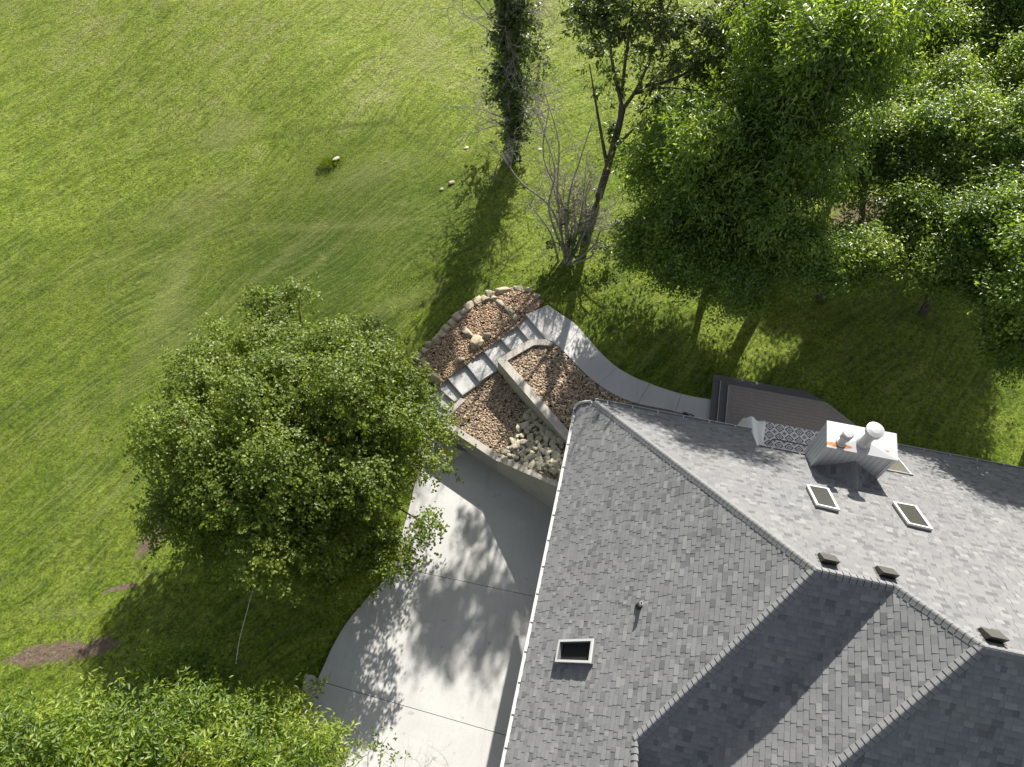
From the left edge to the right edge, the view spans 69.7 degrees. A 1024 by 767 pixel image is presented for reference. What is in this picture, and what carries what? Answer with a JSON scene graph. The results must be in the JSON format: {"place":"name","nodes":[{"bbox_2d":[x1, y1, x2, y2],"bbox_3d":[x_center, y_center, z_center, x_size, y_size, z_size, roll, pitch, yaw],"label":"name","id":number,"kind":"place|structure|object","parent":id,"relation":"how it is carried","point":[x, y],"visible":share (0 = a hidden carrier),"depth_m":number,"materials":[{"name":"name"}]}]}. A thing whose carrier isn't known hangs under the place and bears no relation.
{"place":"outdoors","nodes":[
{"label":"outdoors","id":0,"kind":"place"},
{"bbox_2d":[306,438,552,766],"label":"driveway","id":1,"kind":"structure","parent":0,"point":[431,654],"depth_m":26.07,"materials":[{"name":"concrete"}]},
{"bbox_2d":[449,372,565,481],"bbox_3d":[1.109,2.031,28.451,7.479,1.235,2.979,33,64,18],"label":"gravel","id":2,"kind":"structure","parent":0,"point":[493,389],"depth_m":29.44,"materials":[{"name":"brown gravel"}]},
{"bbox_2d":[509,444,517,451],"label":"riprap rock","id":3,"kind":"object","parent":2,"relation":"on","point":[512,447],"visible":1,"depth_m":28.53,"materials":[{"name":"stone"}]},
{"bbox_2d":[514,439,520,447],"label":"riprap rock","id":4,"kind":"object","parent":2,"relation":"on","point":[517,443],"visible":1,"depth_m":28.61,"materials":[{"name":"stone"}]},
{"bbox_2d":[515,423,521,432],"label":"riprap rock","id":5,"kind":"object","parent":2,"relation":"on","point":[518,429],"visible":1,"depth_m":28.82,"materials":[{"name":"stone"}]},
{"bbox_2d":[519,433,524,438],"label":"riprap rock","id":6,"kind":"object","parent":2,"relation":"on","point":[521,435],"visible":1,"depth_m":28.71,"materials":[{"name":"stone"}]},
{"bbox_2d":[520,421,529,428],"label":"riprap rock","id":7,"kind":"object","parent":2,"relation":"on","point":[526,424],"visible":1,"depth_m":28.82,"materials":[{"name":"stone"}]},
{"bbox_2d":[520,439,529,445],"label":"riprap rock","id":8,"kind":"object","parent":2,"relation":"on","point":[522,441],"visible":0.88,"depth_m":28.52,"materials":[{"name":"stone"}]},
{"bbox_2d":[523,413,530,419],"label":"riprap rock","id":9,"kind":"object","parent":2,"relation":"on","point":[526,416],"visible":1,"depth_m":29.00,"materials":[{"name":"stone"}]},
{"bbox_2d":[526,454,534,461],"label":"riprap rock","id":10,"kind":"object","parent":2,"relation":"on","point":[529,457],"visible":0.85,"depth_m":27.98,"materials":[{"name":"stone"}]},
{"bbox_2d":[527,433,533,439],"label":"riprap rock","id":11,"kind":"object","parent":2,"relation":"on","point":[530,436],"visible":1,"depth_m":28.58,"materials":[{"name":"stone"}]},
{"bbox_2d":[526,441,535,448],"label":"riprap rock","id":12,"kind":"object","parent":2,"relation":"on","point":[529,444],"visible":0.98,"depth_m":28.36,"materials":[{"name":"stone"}]},
{"bbox_2d":[528,461,536,469],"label":"riprap rock","id":13,"kind":"object","parent":2,"relation":"on","point":[532,465],"visible":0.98,"depth_m":27.56,"materials":[{"name":"stone"}]},
{"bbox_2d":[531,414,536,419],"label":"riprap rock","id":14,"kind":"object","parent":2,"relation":"on","point":[533,416],"visible":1,"depth_m":29.03,"materials":[{"name":"stone"}]},
{"bbox_2d":[533,420,539,427],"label":"riprap rock","id":15,"kind":"object","parent":2,"relation":"on","point":[536,423],"visible":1,"depth_m":28.81,"materials":[{"name":"stone"}]},
{"bbox_2d":[534,436,542,441],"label":"riprap rock","id":16,"kind":"object","parent":2,"relation":"on","point":[540,438],"visible":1,"depth_m":28.48,"materials":[{"name":"stone"}]},
{"bbox_2d":[534,456,542,461],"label":"riprap rock","id":17,"kind":"object","parent":2,"relation":"on","point":[538,458],"visible":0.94,"depth_m":27.76,"materials":[{"name":"stone"}]},
{"bbox_2d":[537,463,542,470],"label":"riprap rock","id":18,"kind":"object","parent":2,"relation":"on","point":[539,467],"visible":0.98,"depth_m":27.29,"materials":[{"name":"stone"}]},
{"bbox_2d":[539,424,545,431],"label":"riprap rock","id":19,"kind":"object","parent":2,"relation":"on","point":[542,427],"visible":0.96,"depth_m":28.69,"materials":[{"name":"stone"}]},
{"bbox_2d":[540,462,548,469],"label":"riprap rock","id":20,"kind":"object","parent":2,"relation":"on","point":[544,465],"visible":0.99,"depth_m":27.25,"materials":[{"name":"stone"}]},
{"bbox_2d":[543,435,549,443],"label":"riprap rock","id":21,"kind":"object","parent":2,"relation":"on","point":[546,439],"visible":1,"depth_m":28.27,"materials":[{"name":"stone"}]},
{"bbox_2d":[545,430,554,437],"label":"riprap rock","id":22,"kind":"object","parent":2,"relation":"on","point":[549,434],"visible":1,"depth_m":28.37,"materials":[{"name":"stone"}]},
{"bbox_2d":[549,440,556,445],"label":"riprap rock","id":23,"kind":"object","parent":2,"relation":"on","point":[553,442],"visible":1,"depth_m":28.13,"materials":[{"name":"stone"}]},
{"bbox_2d":[550,445,557,449],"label":"riprap rock","id":24,"kind":"object","parent":2,"relation":"on","point":[552,447],"visible":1,"depth_m":28.04,"materials":[{"name":"stone"}]},
{"bbox_2d":[551,468,558,475],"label":"riprap rock","id":25,"kind":"object","parent":2,"relation":"on","point":[554,471],"visible":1,"depth_m":26.91,"materials":[{"name":"stone"}]},
{"bbox_2d":[550,451,560,459],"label":"riprap rock","id":26,"kind":"object","parent":2,"relation":"on","point":[555,455],"visible":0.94,"depth_m":27.75,"materials":[{"name":"stone"}]},
{"bbox_2d":[556,437,564,444],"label":"riprap rock","id":27,"kind":"object","parent":2,"relation":"on","point":[560,441],"visible":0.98,"depth_m":28.09,"materials":[{"name":"stone"}]},
{"bbox_2d":[0,0,1023,763],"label":"ground","id":28,"kind":"structure","parent":0,"point":[164,178],"depth_m":34.25,"materials":[{"name":"green plant"}]},
{"bbox_2d":[0,613,361,766],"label":"ash tree","id":29,"kind":"object","parent":28,"relation":"on","point":[169,737],"visible":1,"depth_m":19.21,"materials":[{"name":"green plant"}]},
{"bbox_2d":[235,587,253,663],"bbox_3d":[-9.521,8.132,26.617,0.129,0.043,3.822,4,59,3],"label":"cord","id":30,"kind":"object","parent":28,"relation":"on","point":[242,626],"visible":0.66,"depth_m":26.28,"materials":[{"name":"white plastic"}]},
{"bbox_2d":[98,272,476,613],"bbox_3d":[-7.174,2.059,25.445,11.847,8.976,11.414,23,62,13],"label":"maple tree","id":31,"kind":"object","parent":28,"relation":"on","point":[282,434],"visible":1,"depth_m":23.15,"materials":[{"name":"green plant"}]},
{"bbox_2d":[299,674,317,751],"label":"wall","id":32,"kind":"structure","parent":28,"relation":"on","point":[307,680],"depth_m":24.82,"materials":[{"name":"concrete"}]},
{"bbox_2d":[311,153,342,169],"bbox_3d":[-9.050,-11.135,36.754,2.022,0.317,1.348,0,59,0],"label":"weed tuft","id":33,"kind":"object","parent":28,"relation":"on","point":[328,160],"visible":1,"depth_m":36.69,"materials":[{"name":"green plant"}]},
{"bbox_2d":[326,719,451,766],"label":"sapling","id":34,"kind":"object","parent":28,"relation":"on","point":[365,749],"visible":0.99,"depth_m":19.36,"materials":[{"name":"green plant"}]},
{"bbox_2d":[413,353,422,362],"bbox_3d":[-3.977,-1.117,30.873,0.360,0.209,0.419,34,65,19],"label":"edging stone","id":35,"kind":"object","parent":28,"relation":"on","point":[419,355],"visible":0.83,"depth_m":30.81,"materials":[{"name":"stone"}]},
{"bbox_2d":[421,347,428,353],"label":"edging stone","id":36,"kind":"object","parent":28,"relation":"on","point":[424,350],"visible":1,"depth_m":30.82,"materials":[{"name":"stone"}]},
{"bbox_2d":[424,341,431,347],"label":"edging stone","id":37,"kind":"object","parent":28,"relation":"on","point":[428,343],"visible":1,"depth_m":30.95,"materials":[{"name":"stone"}]},
{"bbox_2d":[431,335,441,342],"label":"edging stone","id":38,"kind":"object","parent":28,"relation":"on","point":[435,339],"visible":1,"depth_m":31.00,"materials":[{"name":"stone"}]},
{"bbox_2d":[437,329,445,336],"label":"edging stone","id":39,"kind":"object","parent":28,"relation":"on","point":[441,333],"visible":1,"depth_m":31.07,"materials":[{"name":"stone"}]},
{"bbox_2d":[441,324,451,331],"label":"edging stone","id":40,"kind":"object","parent":28,"relation":"on","point":[445,327],"visible":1,"depth_m":31.17,"materials":[{"name":"stone"}]},
{"bbox_2d":[447,317,455,327],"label":"edging stone","id":41,"kind":"object","parent":28,"relation":"on","point":[451,321],"visible":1,"depth_m":31.22,"materials":[{"name":"stone"}]},
{"bbox_2d":[452,311,462,320],"bbox_3d":[-2.293,-2.857,31.374,0.407,0.205,0.455,39,66,21],"label":"edging stone","id":42,"kind":"object","parent":28,"relation":"on","point":[457,316],"visible":1,"depth_m":31.28,"materials":[{"name":"stone"}]},
{"bbox_2d":[459,307,468,314],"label":"edging stone","id":43,"kind":"object","parent":28,"relation":"on","point":[464,310],"visible":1,"depth_m":31.35,"materials":[{"name":"stone"}]},
{"bbox_2d":[463,300,473,309],"bbox_3d":[-1.804,-3.325,31.510,0.486,0.211,0.370,-36,65,-19],"label":"edging stone","id":44,"kind":"object","parent":28,"relation":"on","point":[468,305],"visible":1,"depth_m":31.43,"materials":[{"name":"stone"}]},
{"bbox_2d":[472,296,480,305],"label":"edging stone","id":45,"kind":"object","parent":28,"relation":"on","point":[477,300],"visible":1,"depth_m":31.49,"materials":[{"name":"stone"}]},
{"bbox_2d":[417,287,543,386],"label":"gravel","id":46,"kind":"structure","parent":28,"relation":"on","point":[531,304],"depth_m":30.94,"materials":[{"name":"brown gravel"}]},
{"bbox_2d":[421,359,431,370],"bbox_3d":[-3.570,-0.738,30.624,0.273,0.276,0.655,-38,66,-20],"label":"boulder","id":47,"kind":"object","parent":46,"relation":"on","point":[429,366],"visible":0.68,"depth_m":30.52,"materials":[{"name":"stone"}]},
{"bbox_2d":[428,372,442,382],"bbox_3d":[-3.155,-0.258,30.342,0.762,0.276,0.421,17,60,10],"label":"boulder","id":48,"kind":"object","parent":46,"relation":"on","point":[435,377],"visible":0.84,"depth_m":30.27,"materials":[{"name":"stone"}]},
{"bbox_2d":[457,357,464,362],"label":"boulder","id":49,"kind":"object","parent":46,"relation":"on","point":[460,359],"visible":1,"depth_m":30.39,"materials":[{"name":"stone"}]},
{"bbox_2d":[461,326,472,337],"bbox_3d":[-1.862,-2.151,30.977,0.710,0.267,0.328,35,65,19],"label":"boulder","id":50,"kind":"object","parent":46,"relation":"on","point":[465,330],"visible":1,"depth_m":30.88,"materials":[{"name":"stone"}]},
{"bbox_2d":[469,335,483,347],"bbox_3d":[-1.451,-1.756,30.725,0.577,0.267,0.563,17,60,10],"label":"boulder","id":51,"kind":"object","parent":46,"relation":"on","point":[476,341],"visible":1,"depth_m":30.60,"materials":[{"name":"stone"}]},
{"bbox_2d":[483,332,490,337],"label":"boulder","id":52,"kind":"object","parent":46,"relation":"on","point":[487,335],"visible":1,"depth_m":30.69,"materials":[{"name":"stone"}]},
{"bbox_2d":[496,299,504,307],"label":"divider stone","id":53,"kind":"object","parent":46,"relation":"on","point":[500,302],"visible":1,"depth_m":31.23,"materials":[{"name":"stone"}]},
{"bbox_2d":[505,306,512,311],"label":"divider stone","id":54,"kind":"object","parent":46,"relation":"on","point":[507,308],"visible":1,"depth_m":31.08,"materials":[{"name":"stone"}]},
{"bbox_2d":[511,313,518,321],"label":"divider stone","id":55,"kind":"object","parent":46,"relation":"on","point":[515,317],"visible":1,"depth_m":30.86,"materials":[{"name":"stone"}]},
{"bbox_2d":[417,318,543,462],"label":"concrete stairs","id":56,"kind":"structure","parent":28,"relation":"on","point":[472,374],"depth_m":30.33,"materials":[{"name":"grey concrete"}]},
{"bbox_2d":[480,294,489,300],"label":"edging stone","id":57,"kind":"object","parent":28,"relation":"on","point":[484,297],"visible":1,"depth_m":31.49,"materials":[{"name":"stone"}]},
{"bbox_2d":[485,290,493,296],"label":"edging stone","id":58,"kind":"object","parent":28,"relation":"on","point":[489,293],"visible":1,"depth_m":31.54,"materials":[{"name":"stone"}]},
{"bbox_2d":[442,398,557,508],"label":"retaining wall","id":59,"kind":"structure","parent":28,"relation":"on","point":[540,487],"depth_m":28.50,"materials":[{"name":"concrete"}]},
{"bbox_2d":[429,0,573,185],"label":"vine covered tree","id":60,"kind":"object","parent":28,"relation":"on","point":[513,23],"visible":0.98,"depth_m":31.53,"materials":[{"name":"green plant"}]},
{"bbox_2d":[496,287,512,294],"bbox_3d":[-0.317,-4.017,31.612,0.764,0.211,0.383,-10,59,-6],"label":"edging stone","id":61,"kind":"object","parent":28,"relation":"on","point":[501,290],"visible":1,"depth_m":31.53,"materials":[{"name":"stone"}]},
{"bbox_2d":[513,286,522,289],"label":"edging stone","id":62,"kind":"object","parent":28,"relation":"on","point":[518,287],"visible":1,"depth_m":31.55,"materials":[{"name":"stone"}]},
{"bbox_2d":[525,287,532,292],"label":"edging stone","id":63,"kind":"object","parent":28,"relation":"on","point":[528,289],"visible":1,"depth_m":31.47,"materials":[{"name":"stone"}]},
{"bbox_2d":[497,339,568,447],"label":"retaining wall","id":64,"kind":"structure","parent":28,"relation":"on","point":[522,388],"depth_m":29.20,"materials":[{"name":"concrete"}]},
{"bbox_2d":[532,292,540,298],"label":"edging stone","id":65,"kind":"object","parent":28,"relation":"on","point":[536,295],"visible":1,"depth_m":31.32,"materials":[{"name":"stone"}]},
{"bbox_2d":[477,64,636,278],"bbox_3d":[1.975,-8.382,30.534,7.120,7.541,6.621,0,59,0],"label":"dead tree","id":66,"kind":"object","parent":28,"relation":"on","point":[569,251],"visible":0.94,"depth_m":30.85,"materials":[{"name":"grey wood"}]},
{"bbox_2d":[557,0,763,241],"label":"sparse tree","id":67,"kind":"object","parent":28,"relation":"on","point":[600,13],"visible":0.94,"depth_m":26.44,"materials":[{"name":"green plant"}]},
{"bbox_2d":[600,198,797,331],"bbox_3d":[7.123,-4.277,28.823,7.412,5.714,4.476,33,64,18],"label":"elm tree","id":68,"kind":"object","parent":28,"relation":"on","point":[725,283],"visible":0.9,"depth_m":27.11,"materials":[{"name":"green plant"}]},
{"bbox_2d":[587,0,954,288],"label":"walnut tree","id":69,"kind":"object","parent":28,"relation":"on","point":[760,157],"visible":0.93,"depth_m":24.82,"materials":[{"name":"green plant"}]},
{"bbox_2d":[709,374,855,431],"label":"timber deck","id":70,"kind":"structure","parent":28,"relation":"on","point":[735,401],"depth_m":28.09,"materials":[{"name":"brown wood"}]},
{"bbox_2d":[763,422,817,452],"bbox_3d":[10.706,2.694,26.944,3.150,0.009,2.350,11,60,6],"label":"outdoor rug","id":71,"kind":"object","parent":70,"relation":"on","point":[789,433],"visible":0.07,"depth_m":27.37,"materials":[{"name":"grey fabric"}]},
{"bbox_2d":[768,439,807,445],"bbox_3d":[10.415,2.807,26.382,2.488,0.836,1.069,11,60,6],"label":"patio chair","id":72,"kind":"object","parent":71,"relation":"on","point":[787,441],"visible":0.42,"depth_m":26.34,"materials":[{"name":"black metal"}]},
{"bbox_2d":[725,207,912,307],"bbox_3d":[11.203,-3.964,28.323,7.212,6.248,4.211,10,60,6],"label":"elm tree","id":73,"kind":"object","parent":28,"relation":"on","point":[827,274],"visible":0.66,"depth_m":26.32,"materials":[{"name":"green plant"}]},
{"bbox_2d":[820,44,925,117],"bbox_3d":[15.068,-13.197,32.982,5.585,7.773,8.179,11,60,7],"label":"elm tree","id":74,"kind":"object","parent":28,"relation":"on","point":[870,89],"visible":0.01,"depth_m":30.29,"materials":[{"name":"green plant"}]},
{"bbox_2d":[802,64,960,228],"bbox_3d":[13.923,-8.223,29.956,8.551,7.835,5.112,-40,67,-21],"label":"elm tree","id":75,"kind":"object","parent":28,"relation":"on","point":[892,130],"visible":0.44,"depth_m":27.45,"materials":[{"name":"green plant"}]},
{"bbox_2d":[829,155,1019,319],"bbox_3d":[15.185,-4.675,28.028,7.464,7.486,7.033,0,59,0],"label":"elm tree","id":76,"kind":"object","parent":28,"relation":"on","point":[929,266],"visible":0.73,"depth_m":25.95,"materials":[{"name":"green plant"}]},
{"bbox_2d":[865,25,1023,197],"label":"elm tree","id":77,"kind":"object","parent":28,"relation":"on","point":[963,125],"visible":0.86,"depth_m":26.67,"materials":[{"name":"green plant"}]},
{"bbox_2d":[876,0,1021,113],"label":"elm tree","id":78,"kind":"object","parent":28,"relation":"on","point":[954,60],"visible":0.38,"depth_m":29.07,"materials":[{"name":"green plant"}]},
{"bbox_2d":[917,153,1023,343],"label":"elm tree","id":79,"kind":"object","parent":28,"relation":"on","point":[1010,197],"visible":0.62,"depth_m":25.06,"materials":[{"name":"green plant"}]},
{"bbox_2d":[925,0,1023,70],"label":"elm tree","id":80,"kind":"object","parent":28,"relation":"on","point":[1014,21],"visible":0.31,"depth_m":30.01,"materials":[{"name":"green plant"}]},
{"bbox_2d":[947,209,1023,387],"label":"elm tree","id":81,"kind":"object","parent":28,"relation":"on","point":[1002,292],"visible":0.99,"depth_m":24.43,"materials":[{"name":"green plant"}]},
{"bbox_2d":[512,349,622,425],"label":"bed soil","id":82,"kind":"structure","parent":0,"point":[553,399],"depth_m":29.20,"materials":[{"name":"brown soil"}]},
{"bbox_2d":[632,403,687,415],"bbox_3d":[5.989,1.319,28.472,2.787,0.230,0.521,14,60,8],"label":"paver strip","id":83,"kind":"object","parent":82,"relation":"on","point":[654,408],"visible":0.2,"depth_m":28.55,"materials":[{"name":"grey concrete"}]},
{"bbox_2d":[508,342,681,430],"bbox_3d":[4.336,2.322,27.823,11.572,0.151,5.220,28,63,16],"label":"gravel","id":84,"kind":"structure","parent":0,"point":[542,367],"depth_m":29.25,"materials":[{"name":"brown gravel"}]},
{"bbox_2d":[526,305,710,419],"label":"path","id":85,"kind":"structure","parent":0,"point":[573,342],"depth_m":29.43,"materials":[{"name":"concrete"}]},
{"bbox_2d":[738,416,764,444],"bbox_3d":[8.643,2.237,26.551,0.960,1.138,2.180,11,60,6],"label":"chair","id":86,"kind":"object","parent":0,"point":[757,427],"visible":0.36,"depth_m":26.53,"materials":[{"name":"white fabric"}]},
{"bbox_2d":[500,398,1023,766],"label":"house","id":87,"kind":"structure","parent":0,"point":[710,593],"depth_m":18.35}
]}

